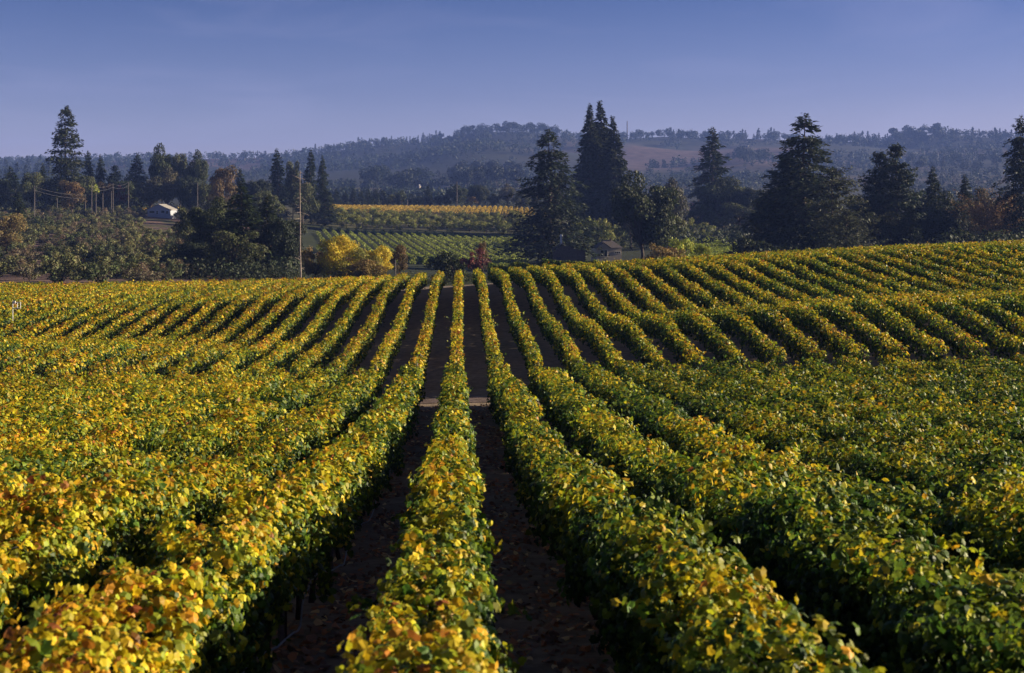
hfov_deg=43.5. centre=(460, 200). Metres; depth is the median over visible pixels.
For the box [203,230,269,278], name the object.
oak tree
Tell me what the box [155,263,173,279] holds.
orchard tree
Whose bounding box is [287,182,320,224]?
oak tree
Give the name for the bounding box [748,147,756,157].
distant tree
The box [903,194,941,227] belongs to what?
oak tree
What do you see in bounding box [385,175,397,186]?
distant tree
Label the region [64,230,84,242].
orchard tree
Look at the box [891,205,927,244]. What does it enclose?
conifer
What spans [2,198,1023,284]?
undergrowth
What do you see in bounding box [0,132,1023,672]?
ground
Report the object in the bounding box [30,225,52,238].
orchard tree
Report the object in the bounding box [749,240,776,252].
bush
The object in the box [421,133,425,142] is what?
distant conifer
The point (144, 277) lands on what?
orchard tree
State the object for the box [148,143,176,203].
oak tree
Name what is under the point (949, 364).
vine row
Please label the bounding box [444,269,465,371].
vine row
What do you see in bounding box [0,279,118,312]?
vine row
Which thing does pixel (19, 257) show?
orchard tree
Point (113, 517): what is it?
vine row
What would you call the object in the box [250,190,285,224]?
oak tree
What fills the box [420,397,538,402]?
dirt track
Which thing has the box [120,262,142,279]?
orchard tree
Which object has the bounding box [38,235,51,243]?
orchard tree
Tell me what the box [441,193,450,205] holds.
oak tree
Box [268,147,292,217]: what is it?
conifer
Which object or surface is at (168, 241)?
orchard tree
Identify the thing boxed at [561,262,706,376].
vine row
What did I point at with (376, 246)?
vine row
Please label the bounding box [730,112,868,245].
conifer
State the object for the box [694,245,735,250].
vine row
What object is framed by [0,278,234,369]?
vine row
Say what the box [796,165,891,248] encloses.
wispy tree
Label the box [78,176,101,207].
oak tree
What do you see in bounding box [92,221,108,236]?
orchard tree
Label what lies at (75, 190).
leafy tree
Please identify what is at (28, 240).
orchard tree
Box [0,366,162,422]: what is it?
vine row
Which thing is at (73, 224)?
orchard tree
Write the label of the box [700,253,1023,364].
vine row
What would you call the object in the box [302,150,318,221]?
conifer
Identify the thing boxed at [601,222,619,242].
round bush
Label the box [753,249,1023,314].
vine row
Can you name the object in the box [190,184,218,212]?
oak tree
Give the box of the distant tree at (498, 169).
[489,164,502,185]
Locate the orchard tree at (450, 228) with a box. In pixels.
[446,223,457,231]
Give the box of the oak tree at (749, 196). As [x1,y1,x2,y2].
[729,187,764,229]
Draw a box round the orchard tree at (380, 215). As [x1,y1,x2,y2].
[373,212,391,220]
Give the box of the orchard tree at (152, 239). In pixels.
[135,232,157,247]
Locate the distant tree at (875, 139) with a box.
[871,137,878,145]
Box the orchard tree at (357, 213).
[354,209,366,220]
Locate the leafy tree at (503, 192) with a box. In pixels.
[498,183,515,202]
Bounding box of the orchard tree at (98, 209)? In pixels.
[92,207,105,215]
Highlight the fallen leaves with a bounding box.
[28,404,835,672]
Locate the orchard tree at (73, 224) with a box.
[63,222,87,233]
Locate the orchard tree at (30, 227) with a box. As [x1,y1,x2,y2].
[21,226,34,234]
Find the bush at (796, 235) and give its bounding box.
[769,226,840,250]
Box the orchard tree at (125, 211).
[123,207,138,215]
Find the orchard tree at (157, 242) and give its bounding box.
[145,238,165,249]
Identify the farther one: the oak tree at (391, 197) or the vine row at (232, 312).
the oak tree at (391, 197)
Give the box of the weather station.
[12,301,20,324]
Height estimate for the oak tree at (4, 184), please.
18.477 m
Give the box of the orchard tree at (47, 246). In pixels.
[40,243,58,255]
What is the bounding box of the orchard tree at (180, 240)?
[169,238,183,253]
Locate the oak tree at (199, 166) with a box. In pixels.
[187,149,208,205]
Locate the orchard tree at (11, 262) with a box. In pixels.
[5,258,19,276]
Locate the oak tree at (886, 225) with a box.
[860,211,904,244]
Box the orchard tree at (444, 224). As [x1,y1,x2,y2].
[440,221,452,228]
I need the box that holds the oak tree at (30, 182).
[16,172,44,209]
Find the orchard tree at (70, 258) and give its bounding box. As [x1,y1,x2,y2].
[37,253,87,283]
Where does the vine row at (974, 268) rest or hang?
on the ground
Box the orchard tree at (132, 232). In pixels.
[124,230,138,241]
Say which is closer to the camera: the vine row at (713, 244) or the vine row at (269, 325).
the vine row at (269, 325)
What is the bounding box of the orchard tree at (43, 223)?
[39,218,59,234]
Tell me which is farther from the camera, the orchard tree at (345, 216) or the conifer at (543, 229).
the orchard tree at (345, 216)
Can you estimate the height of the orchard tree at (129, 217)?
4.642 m
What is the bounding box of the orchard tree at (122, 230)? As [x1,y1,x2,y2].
[118,227,140,243]
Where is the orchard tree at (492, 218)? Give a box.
[486,215,500,222]
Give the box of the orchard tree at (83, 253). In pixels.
[72,242,94,261]
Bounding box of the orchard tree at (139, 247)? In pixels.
[129,241,146,252]
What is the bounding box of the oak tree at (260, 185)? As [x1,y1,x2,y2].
[243,179,271,203]
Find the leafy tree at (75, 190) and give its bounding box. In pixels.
[58,180,86,212]
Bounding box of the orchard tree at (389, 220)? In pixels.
[384,216,398,226]
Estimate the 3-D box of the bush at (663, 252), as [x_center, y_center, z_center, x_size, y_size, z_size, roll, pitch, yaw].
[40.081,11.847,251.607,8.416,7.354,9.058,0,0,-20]
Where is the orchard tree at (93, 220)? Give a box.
[85,217,98,230]
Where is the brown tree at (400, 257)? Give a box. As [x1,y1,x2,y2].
[389,244,407,272]
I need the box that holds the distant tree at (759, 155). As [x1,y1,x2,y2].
[757,152,762,158]
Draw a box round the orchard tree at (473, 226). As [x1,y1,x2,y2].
[463,219,477,232]
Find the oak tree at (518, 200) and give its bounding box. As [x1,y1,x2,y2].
[510,195,529,205]
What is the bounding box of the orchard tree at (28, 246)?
[15,244,39,256]
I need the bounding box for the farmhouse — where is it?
[434,185,446,189]
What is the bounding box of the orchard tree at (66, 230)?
[61,227,83,238]
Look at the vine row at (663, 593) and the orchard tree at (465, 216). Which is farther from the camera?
the orchard tree at (465, 216)
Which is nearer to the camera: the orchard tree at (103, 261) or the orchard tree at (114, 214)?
the orchard tree at (103, 261)
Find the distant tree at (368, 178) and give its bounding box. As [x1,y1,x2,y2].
[360,169,376,187]
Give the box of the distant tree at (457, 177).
[452,172,462,181]
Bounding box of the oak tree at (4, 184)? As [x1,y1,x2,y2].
[0,179,10,204]
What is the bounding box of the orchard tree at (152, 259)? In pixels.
[137,250,179,278]
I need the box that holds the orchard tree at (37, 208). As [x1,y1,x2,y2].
[35,204,46,209]
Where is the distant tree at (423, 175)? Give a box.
[412,167,430,179]
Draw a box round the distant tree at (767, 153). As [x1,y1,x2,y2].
[758,148,769,157]
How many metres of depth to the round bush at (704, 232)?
545.09 m
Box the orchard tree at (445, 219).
[435,216,448,224]
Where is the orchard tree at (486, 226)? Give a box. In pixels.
[478,221,495,233]
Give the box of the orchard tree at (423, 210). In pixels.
[415,208,431,216]
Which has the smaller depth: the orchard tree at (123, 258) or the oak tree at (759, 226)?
the orchard tree at (123, 258)
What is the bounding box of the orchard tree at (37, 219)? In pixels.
[30,214,49,225]
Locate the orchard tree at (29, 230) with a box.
[25,224,48,239]
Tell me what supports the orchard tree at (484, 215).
on the ground
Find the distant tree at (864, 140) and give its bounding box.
[861,137,868,143]
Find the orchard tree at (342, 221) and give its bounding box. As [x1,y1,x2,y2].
[335,217,348,227]
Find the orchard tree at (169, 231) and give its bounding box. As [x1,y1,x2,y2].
[162,228,176,237]
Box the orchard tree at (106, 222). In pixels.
[99,218,109,226]
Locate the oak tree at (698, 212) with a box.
[683,204,717,232]
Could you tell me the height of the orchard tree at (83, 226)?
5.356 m
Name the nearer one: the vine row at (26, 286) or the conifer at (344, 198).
the vine row at (26, 286)
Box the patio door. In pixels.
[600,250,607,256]
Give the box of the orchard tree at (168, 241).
[156,234,174,245]
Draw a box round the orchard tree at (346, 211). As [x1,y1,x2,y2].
[341,210,356,221]
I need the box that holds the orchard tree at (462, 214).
[457,212,470,220]
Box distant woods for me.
[0,123,1023,202]
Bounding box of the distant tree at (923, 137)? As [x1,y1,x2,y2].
[921,134,927,139]
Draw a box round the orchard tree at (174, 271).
[151,261,184,280]
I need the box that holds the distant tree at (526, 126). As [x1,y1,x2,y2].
[523,123,530,129]
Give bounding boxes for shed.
[551,234,585,263]
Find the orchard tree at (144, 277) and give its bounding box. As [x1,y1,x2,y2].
[128,265,162,282]
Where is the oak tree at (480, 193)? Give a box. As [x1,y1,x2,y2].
[467,184,490,204]
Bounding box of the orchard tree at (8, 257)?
[3,255,21,273]
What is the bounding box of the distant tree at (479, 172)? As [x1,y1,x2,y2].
[472,167,485,183]
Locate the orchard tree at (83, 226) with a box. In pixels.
[77,223,97,236]
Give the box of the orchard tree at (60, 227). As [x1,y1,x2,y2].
[51,224,71,234]
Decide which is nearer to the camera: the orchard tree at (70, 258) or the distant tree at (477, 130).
the orchard tree at (70, 258)
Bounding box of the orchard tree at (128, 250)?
[121,246,143,255]
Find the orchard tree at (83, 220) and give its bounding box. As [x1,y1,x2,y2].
[80,218,99,227]
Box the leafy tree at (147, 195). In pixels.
[131,179,165,207]
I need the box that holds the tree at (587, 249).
[577,240,590,257]
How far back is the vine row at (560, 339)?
86.88 m
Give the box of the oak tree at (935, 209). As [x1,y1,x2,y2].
[922,190,975,233]
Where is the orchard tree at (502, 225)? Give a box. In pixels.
[494,223,510,232]
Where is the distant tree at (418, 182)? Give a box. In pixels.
[413,179,422,187]
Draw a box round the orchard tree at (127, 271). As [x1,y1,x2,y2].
[122,261,154,282]
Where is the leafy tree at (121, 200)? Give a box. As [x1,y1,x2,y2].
[113,186,129,206]
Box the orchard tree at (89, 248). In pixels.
[81,241,96,257]
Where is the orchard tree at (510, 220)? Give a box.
[503,217,521,228]
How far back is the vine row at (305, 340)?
89.93 m
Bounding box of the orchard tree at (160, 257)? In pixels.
[140,249,172,260]
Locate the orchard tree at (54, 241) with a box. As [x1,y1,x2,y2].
[48,234,66,248]
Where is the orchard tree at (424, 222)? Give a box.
[419,218,435,228]
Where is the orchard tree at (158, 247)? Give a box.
[148,243,170,259]
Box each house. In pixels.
[146,204,178,217]
[684,201,693,215]
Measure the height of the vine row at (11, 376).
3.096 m
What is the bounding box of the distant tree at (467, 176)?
[461,167,474,186]
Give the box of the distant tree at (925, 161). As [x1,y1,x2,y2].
[920,156,927,165]
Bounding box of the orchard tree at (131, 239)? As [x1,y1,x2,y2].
[114,231,140,252]
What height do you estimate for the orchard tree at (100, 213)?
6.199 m
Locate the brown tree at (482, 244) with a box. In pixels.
[478,241,488,269]
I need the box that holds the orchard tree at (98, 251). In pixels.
[91,242,114,256]
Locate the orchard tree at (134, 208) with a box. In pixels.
[125,205,139,211]
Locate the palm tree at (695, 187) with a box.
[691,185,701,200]
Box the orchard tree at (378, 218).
[369,217,380,225]
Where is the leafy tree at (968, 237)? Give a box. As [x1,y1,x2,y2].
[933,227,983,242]
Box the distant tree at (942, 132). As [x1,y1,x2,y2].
[936,129,946,139]
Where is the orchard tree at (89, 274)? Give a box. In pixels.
[78,260,119,284]
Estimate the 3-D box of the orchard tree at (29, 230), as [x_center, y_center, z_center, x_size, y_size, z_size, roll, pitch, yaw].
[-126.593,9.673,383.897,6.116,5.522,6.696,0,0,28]
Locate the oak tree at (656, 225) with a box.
[609,170,681,258]
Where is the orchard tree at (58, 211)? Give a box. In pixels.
[53,208,65,218]
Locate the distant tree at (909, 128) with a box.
[902,125,913,138]
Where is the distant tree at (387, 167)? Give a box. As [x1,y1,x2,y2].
[376,163,390,181]
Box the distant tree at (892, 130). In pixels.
[888,128,897,139]
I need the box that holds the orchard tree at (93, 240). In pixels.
[79,238,96,244]
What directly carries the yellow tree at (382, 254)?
on the ground
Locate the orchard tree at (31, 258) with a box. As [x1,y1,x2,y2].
[16,248,41,262]
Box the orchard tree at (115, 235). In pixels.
[112,228,125,239]
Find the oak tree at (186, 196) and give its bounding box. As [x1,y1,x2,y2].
[174,176,204,209]
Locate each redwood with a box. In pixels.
[44,105,89,214]
[561,103,612,236]
[573,100,616,227]
[593,115,630,240]
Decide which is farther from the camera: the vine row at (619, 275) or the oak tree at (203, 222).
the oak tree at (203, 222)
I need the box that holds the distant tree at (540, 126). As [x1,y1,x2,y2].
[536,122,545,130]
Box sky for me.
[0,0,1023,160]
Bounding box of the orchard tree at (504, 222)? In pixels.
[492,220,511,230]
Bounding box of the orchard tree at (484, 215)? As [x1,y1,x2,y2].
[476,212,489,220]
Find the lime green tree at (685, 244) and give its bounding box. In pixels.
[668,237,694,256]
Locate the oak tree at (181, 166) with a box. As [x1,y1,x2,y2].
[170,153,190,207]
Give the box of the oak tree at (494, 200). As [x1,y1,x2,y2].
[486,193,501,205]
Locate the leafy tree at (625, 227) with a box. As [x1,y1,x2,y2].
[621,214,634,249]
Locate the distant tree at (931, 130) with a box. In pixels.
[927,126,936,133]
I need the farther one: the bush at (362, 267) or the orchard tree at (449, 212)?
the orchard tree at (449, 212)
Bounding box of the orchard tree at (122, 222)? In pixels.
[117,219,129,226]
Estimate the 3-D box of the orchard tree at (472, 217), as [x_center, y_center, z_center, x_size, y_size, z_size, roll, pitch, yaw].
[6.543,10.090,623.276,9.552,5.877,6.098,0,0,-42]
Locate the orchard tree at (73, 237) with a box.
[67,231,96,242]
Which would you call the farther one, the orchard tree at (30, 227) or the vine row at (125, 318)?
the orchard tree at (30, 227)
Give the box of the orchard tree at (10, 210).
[6,207,15,213]
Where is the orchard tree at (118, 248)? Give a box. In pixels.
[113,246,133,256]
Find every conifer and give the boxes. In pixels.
[0,166,30,207]
[1,158,8,175]
[14,162,21,180]
[22,164,29,177]
[33,162,48,207]
[36,155,41,170]
[43,157,53,178]
[81,150,95,208]
[93,153,109,207]
[125,153,148,209]
[206,181,282,274]
[228,168,245,220]
[249,195,282,264]
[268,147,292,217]
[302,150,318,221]
[306,184,342,225]
[315,155,332,219]
[332,189,343,205]
[340,192,349,203]
[348,188,358,205]
[357,191,364,204]
[361,189,374,204]
[370,189,382,204]
[376,190,389,205]
[404,193,417,206]
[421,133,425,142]
[423,185,433,206]
[495,128,609,261]
[682,127,736,230]
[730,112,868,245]
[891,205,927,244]
[917,165,944,218]
[954,128,959,141]
[955,174,979,233]
[983,114,1023,239]
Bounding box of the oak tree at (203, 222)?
[187,196,243,250]
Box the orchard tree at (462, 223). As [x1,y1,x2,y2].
[459,220,470,230]
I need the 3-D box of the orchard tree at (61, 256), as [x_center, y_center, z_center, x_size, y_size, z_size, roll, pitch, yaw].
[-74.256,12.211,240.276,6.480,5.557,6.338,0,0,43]
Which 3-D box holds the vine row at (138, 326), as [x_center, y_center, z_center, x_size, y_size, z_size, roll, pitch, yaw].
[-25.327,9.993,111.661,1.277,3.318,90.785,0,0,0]
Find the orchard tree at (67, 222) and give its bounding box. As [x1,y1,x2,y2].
[59,219,70,226]
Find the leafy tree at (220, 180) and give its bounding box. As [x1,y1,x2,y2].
[207,165,238,210]
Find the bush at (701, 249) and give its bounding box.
[689,243,712,254]
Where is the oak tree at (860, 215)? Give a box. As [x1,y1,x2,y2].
[845,195,877,240]
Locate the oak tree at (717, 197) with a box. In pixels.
[694,176,746,227]
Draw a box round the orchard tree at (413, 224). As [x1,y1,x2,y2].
[408,220,421,229]
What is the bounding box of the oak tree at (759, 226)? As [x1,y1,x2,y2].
[741,192,799,241]
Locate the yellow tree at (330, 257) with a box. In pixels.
[317,234,369,278]
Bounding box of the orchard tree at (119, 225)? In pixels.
[111,220,128,229]
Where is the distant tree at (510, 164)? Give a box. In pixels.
[505,161,515,166]
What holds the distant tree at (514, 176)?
on the ground
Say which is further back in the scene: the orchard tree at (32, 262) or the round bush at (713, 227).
the round bush at (713, 227)
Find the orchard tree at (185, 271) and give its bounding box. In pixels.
[176,258,199,278]
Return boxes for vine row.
[0,277,255,374]
[0,278,167,339]
[0,278,217,356]
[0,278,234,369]
[0,278,272,377]
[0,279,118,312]
[0,279,183,350]
[0,280,133,322]
[0,281,27,288]
[0,281,43,290]
[0,281,63,298]
[0,281,78,300]
[0,281,97,311]
[0,281,147,331]
[0,362,427,672]
[0,364,341,548]
[0,365,253,465]
[0,365,298,480]
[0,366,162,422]
[0,367,383,664]
[0,370,40,383]
[0,370,76,391]
[0,370,118,405]
[0,371,207,442]
[3,278,202,358]
[44,277,287,379]
[84,276,303,376]
[124,276,320,378]
[167,276,338,378]
[206,274,354,383]
[246,275,374,378]
[290,274,392,381]
[316,231,345,257]
[320,225,350,257]
[328,273,409,382]
[329,226,366,257]
[335,361,531,672]
[337,227,388,262]
[346,228,397,262]
[355,229,415,263]
[363,229,427,264]
[369,271,427,391]
[372,229,432,261]
[381,230,434,258]
[390,230,464,263]
[395,205,407,212]
[398,230,485,265]
[406,230,497,264]
[408,270,445,386]
[415,230,510,266]
[424,231,511,263]
[433,232,527,262]
[441,232,527,261]
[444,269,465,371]
[450,233,527,261]
[453,205,460,212]
[459,233,528,260]
[464,205,471,213]
[468,233,522,255]
[472,268,505,380]
[474,205,481,212]
[476,234,524,252]
[484,362,885,672]
[486,234,524,248]
[489,267,544,382]
[494,234,524,244]
[502,206,507,213]
[508,266,584,382]
[525,264,624,380]
[528,364,1023,672]
[542,262,667,378]
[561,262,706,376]
[570,358,1023,629]
[575,261,747,373]
[594,259,787,374]
[611,258,828,371]
[617,359,1023,545]
[631,258,869,368]
[646,256,910,371]
[658,358,1023,481]
[665,255,948,364]
[681,252,989,363]
[693,241,737,246]
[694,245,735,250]
[695,243,730,246]
[695,244,732,248]
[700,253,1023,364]
[703,356,1023,457]
[717,250,1023,346]
[735,250,1023,322]
[746,359,1023,447]
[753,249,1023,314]
[767,248,1023,306]
[785,247,1023,298]
[791,357,1023,441]
[802,246,1023,291]
[820,244,1023,287]
[833,354,1023,425]
[845,243,1023,281]
[858,242,1023,269]
[873,241,1023,260]
[877,353,1023,402]
[891,240,1023,253]
[909,239,1023,252]
[919,356,1023,391]
[963,349,1023,380]
[1007,353,1023,375]
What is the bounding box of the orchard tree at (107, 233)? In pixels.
[100,227,117,237]
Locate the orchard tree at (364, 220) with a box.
[352,218,372,228]
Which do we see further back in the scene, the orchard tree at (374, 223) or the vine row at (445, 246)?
the orchard tree at (374, 223)
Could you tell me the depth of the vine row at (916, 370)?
54.09 m
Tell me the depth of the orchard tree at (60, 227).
393.74 m
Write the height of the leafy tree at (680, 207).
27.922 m
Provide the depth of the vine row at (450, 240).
477.39 m
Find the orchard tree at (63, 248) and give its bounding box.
[54,244,82,254]
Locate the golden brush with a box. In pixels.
[943,188,1022,240]
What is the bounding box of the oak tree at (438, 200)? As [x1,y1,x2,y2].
[434,195,443,205]
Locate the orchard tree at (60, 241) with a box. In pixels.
[57,239,75,245]
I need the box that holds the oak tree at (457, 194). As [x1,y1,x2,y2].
[446,184,467,204]
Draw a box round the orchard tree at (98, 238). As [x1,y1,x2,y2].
[89,234,106,249]
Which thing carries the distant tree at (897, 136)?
on the ground
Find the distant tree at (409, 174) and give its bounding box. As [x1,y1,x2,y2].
[401,167,421,183]
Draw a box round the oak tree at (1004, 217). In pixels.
[985,201,1018,231]
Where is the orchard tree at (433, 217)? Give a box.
[428,214,436,220]
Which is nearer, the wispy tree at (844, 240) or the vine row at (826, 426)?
the vine row at (826, 426)
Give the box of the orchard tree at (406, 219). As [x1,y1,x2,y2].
[401,216,409,224]
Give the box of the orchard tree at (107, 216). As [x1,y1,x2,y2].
[100,214,110,219]
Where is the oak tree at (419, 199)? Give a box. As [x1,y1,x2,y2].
[412,196,424,204]
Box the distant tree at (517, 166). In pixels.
[512,164,522,168]
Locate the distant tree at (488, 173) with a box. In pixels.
[486,169,493,181]
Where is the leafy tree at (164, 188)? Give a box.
[148,165,185,203]
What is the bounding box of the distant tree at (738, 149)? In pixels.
[734,145,746,152]
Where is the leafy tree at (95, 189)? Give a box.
[87,184,98,206]
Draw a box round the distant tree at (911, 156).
[904,152,915,166]
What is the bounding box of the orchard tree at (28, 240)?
[22,235,38,251]
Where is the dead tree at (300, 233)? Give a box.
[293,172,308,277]
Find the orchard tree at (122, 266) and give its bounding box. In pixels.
[112,256,145,277]
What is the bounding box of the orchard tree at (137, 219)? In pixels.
[134,216,145,223]
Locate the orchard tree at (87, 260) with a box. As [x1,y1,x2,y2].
[79,257,99,265]
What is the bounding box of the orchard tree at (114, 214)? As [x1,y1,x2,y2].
[109,212,121,218]
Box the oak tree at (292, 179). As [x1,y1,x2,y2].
[281,160,301,219]
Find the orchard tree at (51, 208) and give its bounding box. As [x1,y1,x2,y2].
[46,205,54,213]
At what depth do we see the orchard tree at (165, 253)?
290.71 m
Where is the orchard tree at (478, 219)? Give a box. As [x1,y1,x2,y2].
[470,216,482,225]
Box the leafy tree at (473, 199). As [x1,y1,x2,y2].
[464,196,478,205]
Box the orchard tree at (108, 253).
[96,251,114,259]
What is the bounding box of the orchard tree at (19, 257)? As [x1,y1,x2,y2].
[14,254,28,274]
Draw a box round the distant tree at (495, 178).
[491,173,499,180]
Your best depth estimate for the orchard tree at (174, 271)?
220.52 m
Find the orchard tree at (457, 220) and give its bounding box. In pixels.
[453,218,461,227]
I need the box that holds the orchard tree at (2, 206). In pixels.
[0,204,5,211]
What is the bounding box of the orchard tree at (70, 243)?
[66,241,91,248]
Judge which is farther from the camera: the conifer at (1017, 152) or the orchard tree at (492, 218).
the orchard tree at (492, 218)
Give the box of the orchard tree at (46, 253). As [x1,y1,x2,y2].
[42,245,63,256]
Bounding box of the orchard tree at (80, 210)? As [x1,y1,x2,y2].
[73,207,90,215]
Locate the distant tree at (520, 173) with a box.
[510,169,524,187]
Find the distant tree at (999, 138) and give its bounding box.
[993,134,1003,141]
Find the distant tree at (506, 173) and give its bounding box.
[502,168,511,182]
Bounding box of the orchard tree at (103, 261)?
[90,256,114,281]
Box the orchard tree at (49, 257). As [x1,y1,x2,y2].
[38,248,70,264]
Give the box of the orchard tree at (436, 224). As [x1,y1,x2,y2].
[426,221,440,230]
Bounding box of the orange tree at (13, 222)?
[0,212,28,251]
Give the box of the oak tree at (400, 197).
[394,190,406,204]
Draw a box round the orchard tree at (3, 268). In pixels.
[0,262,13,277]
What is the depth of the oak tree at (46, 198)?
542.61 m
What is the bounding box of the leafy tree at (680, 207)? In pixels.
[663,177,689,219]
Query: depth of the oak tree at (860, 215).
398.11 m
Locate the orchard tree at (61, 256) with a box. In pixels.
[50,251,80,269]
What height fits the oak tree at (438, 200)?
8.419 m
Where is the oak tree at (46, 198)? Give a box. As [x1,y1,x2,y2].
[38,179,63,207]
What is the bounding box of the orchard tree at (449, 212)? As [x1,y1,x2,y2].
[441,211,457,216]
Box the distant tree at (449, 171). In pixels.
[446,165,460,174]
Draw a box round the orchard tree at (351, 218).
[347,215,362,225]
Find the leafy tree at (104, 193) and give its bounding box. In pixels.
[95,182,117,207]
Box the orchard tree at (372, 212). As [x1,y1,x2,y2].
[368,208,381,216]
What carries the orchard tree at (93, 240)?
on the ground
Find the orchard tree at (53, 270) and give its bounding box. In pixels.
[41,260,76,282]
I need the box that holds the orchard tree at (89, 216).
[86,214,100,218]
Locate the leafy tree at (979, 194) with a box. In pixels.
[969,186,996,230]
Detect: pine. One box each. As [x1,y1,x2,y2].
[105,165,122,206]
[752,159,830,242]
[846,149,902,243]
[860,142,926,237]
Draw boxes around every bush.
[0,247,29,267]
[297,245,331,277]
[330,256,384,277]
[423,250,471,281]
[459,248,491,269]
[570,222,583,243]
[578,224,589,244]
[586,216,597,244]
[588,226,603,242]
[595,218,606,241]
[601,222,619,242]
[602,229,614,240]
[614,226,627,246]
[642,243,685,258]
[688,218,694,232]
[689,243,712,254]
[692,229,710,236]
[694,222,709,235]
[708,225,720,234]
[729,236,759,253]
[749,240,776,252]
[769,226,840,250]
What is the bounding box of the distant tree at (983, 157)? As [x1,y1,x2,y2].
[977,153,987,162]
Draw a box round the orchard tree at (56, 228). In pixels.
[51,225,64,234]
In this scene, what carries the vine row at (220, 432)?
on the ground
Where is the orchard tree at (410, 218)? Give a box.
[404,217,416,227]
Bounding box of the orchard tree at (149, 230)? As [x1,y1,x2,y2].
[141,227,161,238]
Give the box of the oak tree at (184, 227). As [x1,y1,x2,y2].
[172,206,201,243]
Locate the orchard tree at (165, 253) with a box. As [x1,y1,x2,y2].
[160,246,181,259]
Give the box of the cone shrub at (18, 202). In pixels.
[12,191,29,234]
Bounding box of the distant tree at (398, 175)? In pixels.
[387,170,405,180]
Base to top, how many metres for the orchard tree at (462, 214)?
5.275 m
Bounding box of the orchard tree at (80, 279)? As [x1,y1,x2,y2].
[65,270,82,280]
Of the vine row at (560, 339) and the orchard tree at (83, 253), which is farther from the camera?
the orchard tree at (83, 253)
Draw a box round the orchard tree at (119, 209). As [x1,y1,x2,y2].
[110,205,123,212]
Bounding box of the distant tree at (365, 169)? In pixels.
[358,167,375,179]
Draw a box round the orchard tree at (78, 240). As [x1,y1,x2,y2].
[60,236,81,247]
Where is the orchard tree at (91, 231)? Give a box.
[86,229,104,240]
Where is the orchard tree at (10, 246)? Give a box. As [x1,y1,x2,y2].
[6,241,16,252]
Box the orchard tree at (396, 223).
[387,219,403,229]
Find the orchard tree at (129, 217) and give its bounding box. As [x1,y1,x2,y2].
[121,214,135,224]
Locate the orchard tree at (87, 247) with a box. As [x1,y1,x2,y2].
[84,246,104,255]
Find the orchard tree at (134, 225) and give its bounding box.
[126,221,146,233]
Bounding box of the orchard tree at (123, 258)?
[107,254,132,278]
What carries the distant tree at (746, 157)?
on the ground
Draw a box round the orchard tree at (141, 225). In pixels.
[132,222,144,230]
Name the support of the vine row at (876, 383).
on the ground
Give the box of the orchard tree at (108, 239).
[97,237,120,250]
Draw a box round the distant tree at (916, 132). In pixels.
[911,127,920,140]
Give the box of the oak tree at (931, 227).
[914,216,958,243]
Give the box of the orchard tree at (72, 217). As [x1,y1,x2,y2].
[65,214,81,221]
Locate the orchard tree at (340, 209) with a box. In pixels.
[333,207,345,212]
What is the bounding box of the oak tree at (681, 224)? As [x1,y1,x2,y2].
[629,205,688,247]
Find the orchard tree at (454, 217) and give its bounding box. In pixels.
[451,216,462,222]
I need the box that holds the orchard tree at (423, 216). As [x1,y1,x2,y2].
[411,212,425,222]
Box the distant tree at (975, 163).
[970,160,983,168]
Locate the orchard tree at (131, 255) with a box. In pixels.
[120,252,149,274]
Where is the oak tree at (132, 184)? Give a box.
[112,175,140,204]
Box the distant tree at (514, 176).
[509,171,518,185]
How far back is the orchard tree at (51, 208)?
530.02 m
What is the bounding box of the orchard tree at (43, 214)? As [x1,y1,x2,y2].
[35,209,51,218]
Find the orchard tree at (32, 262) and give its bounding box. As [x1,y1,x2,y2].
[21,260,44,278]
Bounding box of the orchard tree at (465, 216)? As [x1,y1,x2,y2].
[462,214,478,221]
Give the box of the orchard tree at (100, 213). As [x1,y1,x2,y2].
[91,207,107,217]
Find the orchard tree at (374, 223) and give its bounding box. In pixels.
[369,220,385,228]
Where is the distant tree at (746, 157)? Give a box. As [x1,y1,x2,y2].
[742,153,748,160]
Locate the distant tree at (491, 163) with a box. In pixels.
[485,160,498,168]
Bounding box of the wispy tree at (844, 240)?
[813,209,875,247]
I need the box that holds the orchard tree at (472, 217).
[468,216,480,224]
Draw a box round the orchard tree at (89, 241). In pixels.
[77,239,95,247]
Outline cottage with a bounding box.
[591,238,622,261]
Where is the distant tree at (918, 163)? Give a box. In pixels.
[914,160,923,166]
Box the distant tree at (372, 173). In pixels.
[365,165,385,184]
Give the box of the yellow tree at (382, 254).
[365,245,393,276]
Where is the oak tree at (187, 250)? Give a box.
[166,241,216,274]
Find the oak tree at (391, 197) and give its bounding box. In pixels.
[386,194,394,205]
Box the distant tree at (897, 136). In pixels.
[892,131,902,140]
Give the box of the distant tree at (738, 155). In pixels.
[735,152,742,157]
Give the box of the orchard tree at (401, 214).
[393,212,409,221]
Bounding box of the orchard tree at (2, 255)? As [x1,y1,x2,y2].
[0,251,8,257]
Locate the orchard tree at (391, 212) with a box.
[387,210,396,214]
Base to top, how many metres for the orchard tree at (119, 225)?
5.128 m
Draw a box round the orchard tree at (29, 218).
[25,212,35,224]
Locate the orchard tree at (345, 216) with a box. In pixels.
[332,212,348,224]
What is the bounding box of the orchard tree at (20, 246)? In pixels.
[10,242,31,254]
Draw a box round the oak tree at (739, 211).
[714,202,756,230]
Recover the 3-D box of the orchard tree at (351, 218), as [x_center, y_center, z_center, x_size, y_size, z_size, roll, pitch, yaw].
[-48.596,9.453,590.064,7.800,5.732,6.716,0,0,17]
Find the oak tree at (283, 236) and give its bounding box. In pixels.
[263,218,307,268]
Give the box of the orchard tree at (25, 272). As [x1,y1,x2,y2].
[8,258,42,280]
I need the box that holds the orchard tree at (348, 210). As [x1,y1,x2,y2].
[347,207,361,214]
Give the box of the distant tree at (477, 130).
[473,127,480,133]

